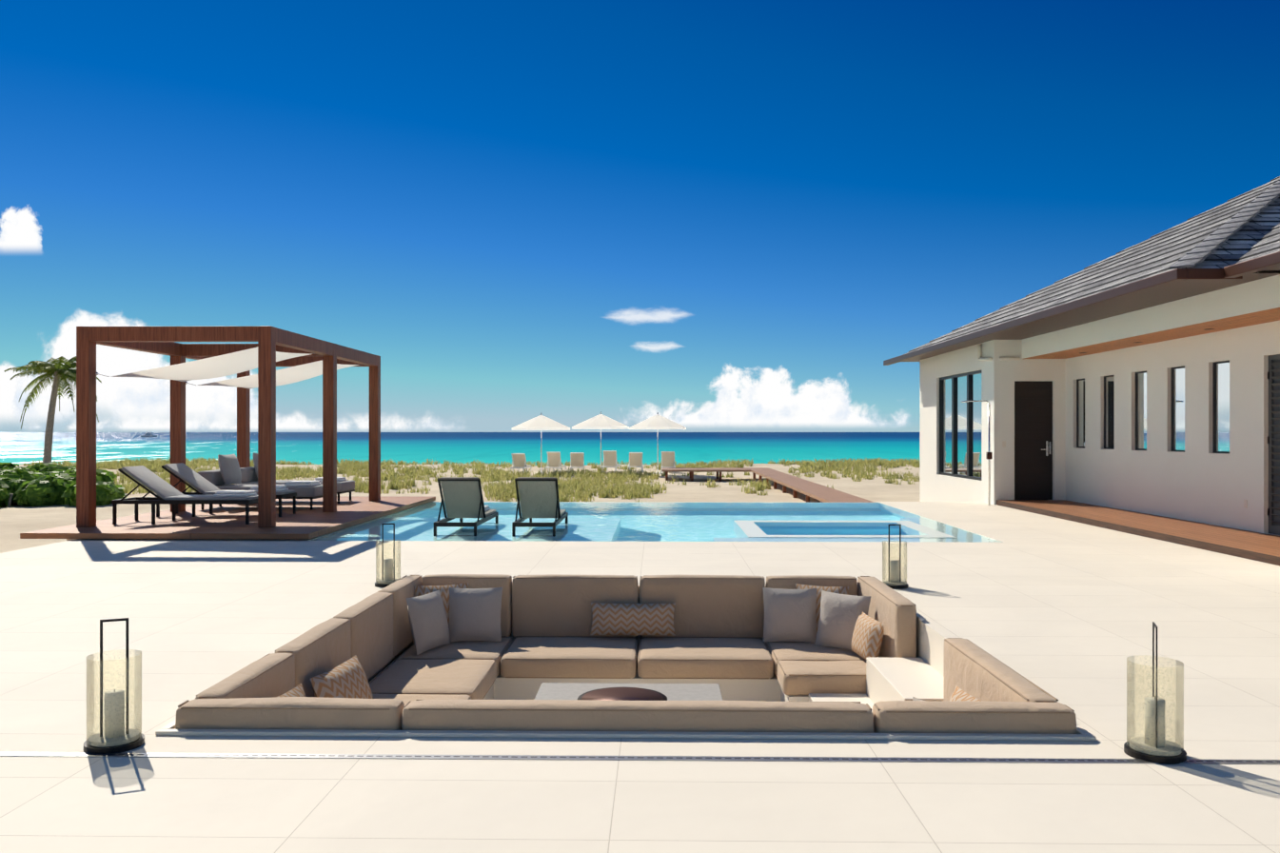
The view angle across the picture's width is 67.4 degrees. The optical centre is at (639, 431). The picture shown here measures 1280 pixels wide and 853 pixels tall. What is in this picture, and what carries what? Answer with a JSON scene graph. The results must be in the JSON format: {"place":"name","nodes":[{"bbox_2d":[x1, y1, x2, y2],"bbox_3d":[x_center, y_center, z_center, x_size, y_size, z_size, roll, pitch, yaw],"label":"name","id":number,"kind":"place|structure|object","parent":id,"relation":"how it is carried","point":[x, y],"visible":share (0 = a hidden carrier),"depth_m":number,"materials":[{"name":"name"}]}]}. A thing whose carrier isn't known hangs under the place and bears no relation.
{"place":"outdoors","nodes":[
{"label":"outdoors","id":0,"kind":"place"},
{"bbox_2d":[0,207,41,250],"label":"cloud","id":1,"kind":"structure","parent":0,"point":[20,229],"depth_m":8501.27,"materials":[{"name":"white"}]},
{"bbox_2d":[0,363,75,428],"bbox_3d":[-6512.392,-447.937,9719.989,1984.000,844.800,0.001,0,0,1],"label":"cloud","id":2,"kind":"structure","parent":0,"point":[9,409],"depth_m":9717.17,"materials":[{"name":"white"}]},
{"bbox_2d":[14,311,170,413],"bbox_3d":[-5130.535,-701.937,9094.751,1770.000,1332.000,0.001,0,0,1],"label":"cloud","id":3,"kind":"structure","parent":0,"point":[127,394],"depth_m":9092.75,"materials":[{"name":"white"}]},
{"bbox_2d":[96,361,257,427],"bbox_3d":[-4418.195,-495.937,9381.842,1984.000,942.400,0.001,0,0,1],"label":"cloud","id":4,"kind":"structure","parent":0,"point":[210,402],"depth_m":9378.59,"materials":[{"name":"white"}]},
{"bbox_2d":[29,412,451,429],"bbox_3d":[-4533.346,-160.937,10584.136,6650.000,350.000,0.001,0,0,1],"label":"cloud","id":5,"kind":"structure","parent":0,"point":[297,421],"depth_m":10574.32,"materials":[{"name":"white"}]},
{"bbox_2d":[0,432,919,465],"bbox_3d":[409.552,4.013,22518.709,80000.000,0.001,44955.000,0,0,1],"label":"sea water","id":6,"kind":"structure","parent":0,"point":[462,447],"depth_m":273.85,"materials":[{"name":"teal liquid"}]},
{"bbox_2d":[140,432,157,436],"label":"boat","id":7,"kind":"object","parent":6,"relation":"on","point":[148,434],"visible":0.94,"depth_m":745.69,"materials":[{"name":"white"}]},
{"bbox_2d":[0,463,1276,565],"bbox_3d":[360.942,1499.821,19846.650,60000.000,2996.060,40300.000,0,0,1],"label":"ground","id":8,"kind":"structure","parent":0,"point":[15,521],"depth_m":30.52,"materials":[{"name":"beige sand"}]},
{"bbox_2d":[4,355,101,463],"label":"palm tree","id":9,"kind":"object","parent":8,"relation":"on","point":[57,372],"visible":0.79,"depth_m":50.43,"materials":[{"name":"green plant"}]},
{"bbox_2d":[0,462,126,507],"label":"shrubs","id":10,"kind":"object","parent":8,"relation":"on","point":[44,484],"visible":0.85,"depth_m":24.43,"materials":[{"name":"green plant"}]},
{"bbox_2d":[23,455,919,502],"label":"dune grass tufts","id":11,"kind":"object","parent":8,"relation":"on","point":[580,482],"visible":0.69,"depth_m":43.19,"materials":[{"name":"green plant"}]},
{"bbox_2d":[510,452,531,472],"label":"beach chair","id":12,"kind":"object","parent":8,"relation":"on","point":[519,460],"visible":0.92,"depth_m":46.80,"materials":[{"name":"white fabric"}]},
{"bbox_2d":[512,413,570,473],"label":"umbrella","id":13,"kind":"object","parent":8,"relation":"on","point":[541,422],"visible":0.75,"depth_m":45.24,"materials":[{"name":"white fabric"}]},
{"bbox_2d":[545,452,566,472],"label":"beach chair","id":14,"kind":"object","parent":8,"relation":"on","point":[554,460],"visible":0.9,"depth_m":47.23,"materials":[{"name":"white fabric"}]},
{"bbox_2d":[570,452,584,469],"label":"beach chair","id":15,"kind":"object","parent":8,"relation":"on","point":[577,460],"visible":0.88,"depth_m":46.79,"materials":[{"name":"white fabric"}]},
{"bbox_2d":[571,412,629,472],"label":"umbrella","id":16,"kind":"object","parent":8,"relation":"on","point":[600,421],"visible":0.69,"depth_m":45.17,"materials":[{"name":"white fabric"}]},
{"bbox_2d":[601,450,619,471],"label":"beach chair","id":17,"kind":"object","parent":8,"relation":"on","point":[609,458],"visible":0.94,"depth_m":46.69,"materials":[{"name":"white fabric"}]},
{"bbox_2d":[627,452,643,472],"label":"beach chair","id":18,"kind":"object","parent":8,"relation":"on","point":[635,459],"visible":0.92,"depth_m":46.93,"materials":[{"name":"white fabric"}]},
{"bbox_2d":[629,412,686,473],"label":"umbrella","id":19,"kind":"object","parent":8,"relation":"on","point":[658,422],"visible":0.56,"depth_m":45.14,"materials":[{"name":"white fabric"}]},
{"bbox_2d":[660,451,675,472],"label":"beach chair","id":20,"kind":"object","parent":8,"relation":"on","point":[667,459],"visible":0.81,"depth_m":46.96,"materials":[{"name":"white fabric"}]},
{"bbox_2d":[661,467,874,502],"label":"boardwalk","id":21,"kind":"structure","parent":8,"relation":"on","point":[817,491],"depth_m":30.89,"materials":[{"name":"brown wood"}]},
{"bbox_2d":[0,500,1279,852],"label":"terrace floor","id":22,"kind":"structure","parent":0,"point":[1066,611],"depth_m":4.70,"materials":[{"name":"tile"}]},
{"bbox_2d":[83,617,144,753],"bbox_3d":[-2.534,1.207,4.630,0.260,0.612,0.260,0,0,1],"label":"lantern","id":23,"kind":"object","parent":22,"relation":"on","point":[115,736],"visible":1,"depth_m":4.61,"materials":[{"name":"clear glass"}]},
{"bbox_2d":[19,495,435,540],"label":"pergola deck","id":24,"kind":"structure","parent":22,"relation":"on","point":[305,521],"depth_m":15.01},
{"bbox_2d":[111,465,257,524],"bbox_3d":[-7.022,0.975,15.003,2.130,0.876,0.660,0,0,1],"label":"lounge chair","id":25,"kind":"object","parent":24,"relation":"on","point":[167,493],"visible":0.92,"depth_m":14.72,"materials":[{"name":"grey fabric"}]},
{"bbox_2d":[156,462,296,516],"bbox_3d":[-6.998,0.975,16.283,2.130,0.876,0.660,0,0,1],"label":"lounge chair","id":26,"kind":"object","parent":24,"relation":"on","point":[203,485],"visible":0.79,"depth_m":16.12,"materials":[{"name":"grey fabric"}]},
{"bbox_2d":[197,453,322,509],"bbox_3d":[-6.960,0.913,17.828,2.150,1.001,0.850,0,0,1],"label":"lounge chair","id":27,"kind":"object","parent":24,"relation":"on","point":[226,474],"visible":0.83,"depth_m":17.56,"materials":[{"name":"grey fabric"}]},
{"bbox_2d":[234,452,354,503],"bbox_3d":[-6.933,0.913,19.327,2.150,1.001,0.850,0,0,1],"label":"lounge chair","id":28,"kind":"object","parent":24,"relation":"on","point":[249,475],"visible":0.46,"depth_m":19.04,"materials":[{"name":"grey fabric"}]},
{"bbox_2d":[76,325,380,527],"bbox_3d":[-6.860,-0.076,17.031,2.910,2.979,5.630,0,0,1],"label":"pergola","id":29,"kind":"object","parent":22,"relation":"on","point":[270,340],"visible":0.81,"depth_m":14.44,"materials":[{"name":"brown wood"}]},
{"bbox_2d":[95,347,358,388],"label":"shade sails","id":30,"kind":"object","parent":29,"relation":"attached to","point":[229,364],"visible":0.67,"depth_m":15.40,"materials":[{"name":"white fabric"}]},
{"bbox_2d":[374,523,400,587],"bbox_3d":[-2.482,1.207,9.470,0.260,0.612,0.260,0,0,1],"label":"lantern","id":31,"kind":"object","parent":22,"relation":"on","point":[388,572],"visible":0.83,"depth_m":9.46,"materials":[{"name":"clear glass"}]},
{"bbox_2d":[155,573,1095,740],"bbox_3d":[-0.050,1.929,7.050,4.650,1.128,4.620,0,0,1],"label":"sunken lounge","id":32,"kind":"object","parent":22,"relation":"on","point":[715,667],"visible":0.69,"depth_m":7.31,"materials":[{"name":"beige fabric"}]},
{"bbox_2d":[275,582,982,701],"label":"throw pillows","id":33,"kind":"object","parent":32,"relation":"on","point":[837,617],"visible":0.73,"depth_m":8.77,"materials":[{"name":"grey fabric"}]},
{"bbox_2d":[0,751,1279,764],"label":"slot drain","id":34,"kind":"object","parent":22,"relation":"on","point":[623,758],"visible":0.98,"depth_m":4.44,"materials":[{"name":"silver metal"}]},
{"bbox_2d":[483,501,956,537],"bbox_3d":[0.252,2.239,17.041,10.220,1.449,8.160,0,0,1],"label":"pool basin","id":35,"kind":"object","parent":22,"relation":"in","point":[750,528],"visible":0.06,"depth_m":14.86,"materials":[{"name":"paint"}]},
{"bbox_2d":[433,476,498,533],"bbox_3d":[-2.722,1.180,15.200,0.640,0.987,1.950,0,0,1],"label":"pool chaise","id":36,"kind":"object","parent":35,"relation":"on","point":[462,497],"visible":0.92,"depth_m":14.72,"materials":[{"name":"grey fabric"}]},
{"bbox_2d":[512,476,568,534],"bbox_3d":[-1.552,1.180,15.179,0.640,0.987,1.950,0,0,1],"label":"pool chaise","id":37,"kind":"object","parent":35,"relation":"on","point":[539,497],"visible":0.88,"depth_m":14.68,"materials":[{"name":"grey fabric"}]},
{"bbox_2d":[310,501,1003,542],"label":"pool water","id":38,"kind":"structure","parent":35,"relation":"in","point":[651,521],"depth_m":15.65,"materials":[{"name":"blue liquid"}]},
{"bbox_2d":[882,524,908,589],"bbox_3d":[2.488,1.207,9.379,0.259,0.612,0.259,0,0,1],"label":"lantern","id":39,"kind":"object","parent":22,"relation":"on","point":[895,580],"visible":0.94,"depth_m":9.37,"materials":[{"name":"clear glass"}]},
{"bbox_2d":[1123,621,1186,764],"bbox_3d":[2.414,1.207,4.500,0.260,0.612,0.260,0,0,1],"label":"lantern","id":40,"kind":"object","parent":22,"relation":"on","point":[1152,744],"visible":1,"depth_m":4.48,"materials":[{"name":"clear glass"}]},
{"bbox_2d":[0,0,1279,432],"label":"sky","id":41,"kind":"structure","parent":0,"point":[466,196],"materials":[{"name":"blue"}]},
{"bbox_2d":[610,311,685,321],"bbox_3d":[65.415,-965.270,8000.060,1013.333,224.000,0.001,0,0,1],"label":"cloud","id":42,"kind":"structure","parent":0,"point":[634,316],"depth_m":8000.24,"materials":[{"name":"white"}]},
{"bbox_2d":[636,343,678,351],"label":"cloud","id":43,"kind":"structure","parent":0,"point":[656,346],"depth_m":8198.62,"materials":[{"name":"white"}]},
{"bbox_2d":[624,401,907,425],"bbox_3d":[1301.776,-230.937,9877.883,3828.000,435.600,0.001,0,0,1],"label":"cloud","id":44,"kind":"structure","parent":0,"point":[682,415],"depth_m":9881.42,"materials":[{"name":"white"}]},
{"bbox_2d":[699,365,850,418],"bbox_3d":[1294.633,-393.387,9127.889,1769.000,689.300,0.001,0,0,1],"label":"cloud","id":45,"kind":"structure","parent":0,"point":[769,394],"depth_m":9128.23,"materials":[{"name":"white"}]},
{"bbox_2d":[919,270,1279,535],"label":"house walls","id":46,"kind":"structure","parent":0,"point":[1198,481],"depth_m":16.46,"materials":[{"name":"white paint"}]},
{"bbox_2d":[883,176,1279,365],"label":"house roof","id":47,"kind":"structure","parent":46,"relation":"on","point":[1234,241],"depth_m":14.62,"materials":[{"name":"grey tile"}]},
{"bbox_2d":[939,307,1279,565],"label":"house trim","id":48,"kind":"structure","parent":46,"relation":"attached to","point":[960,401],"depth_m":17.07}
]}

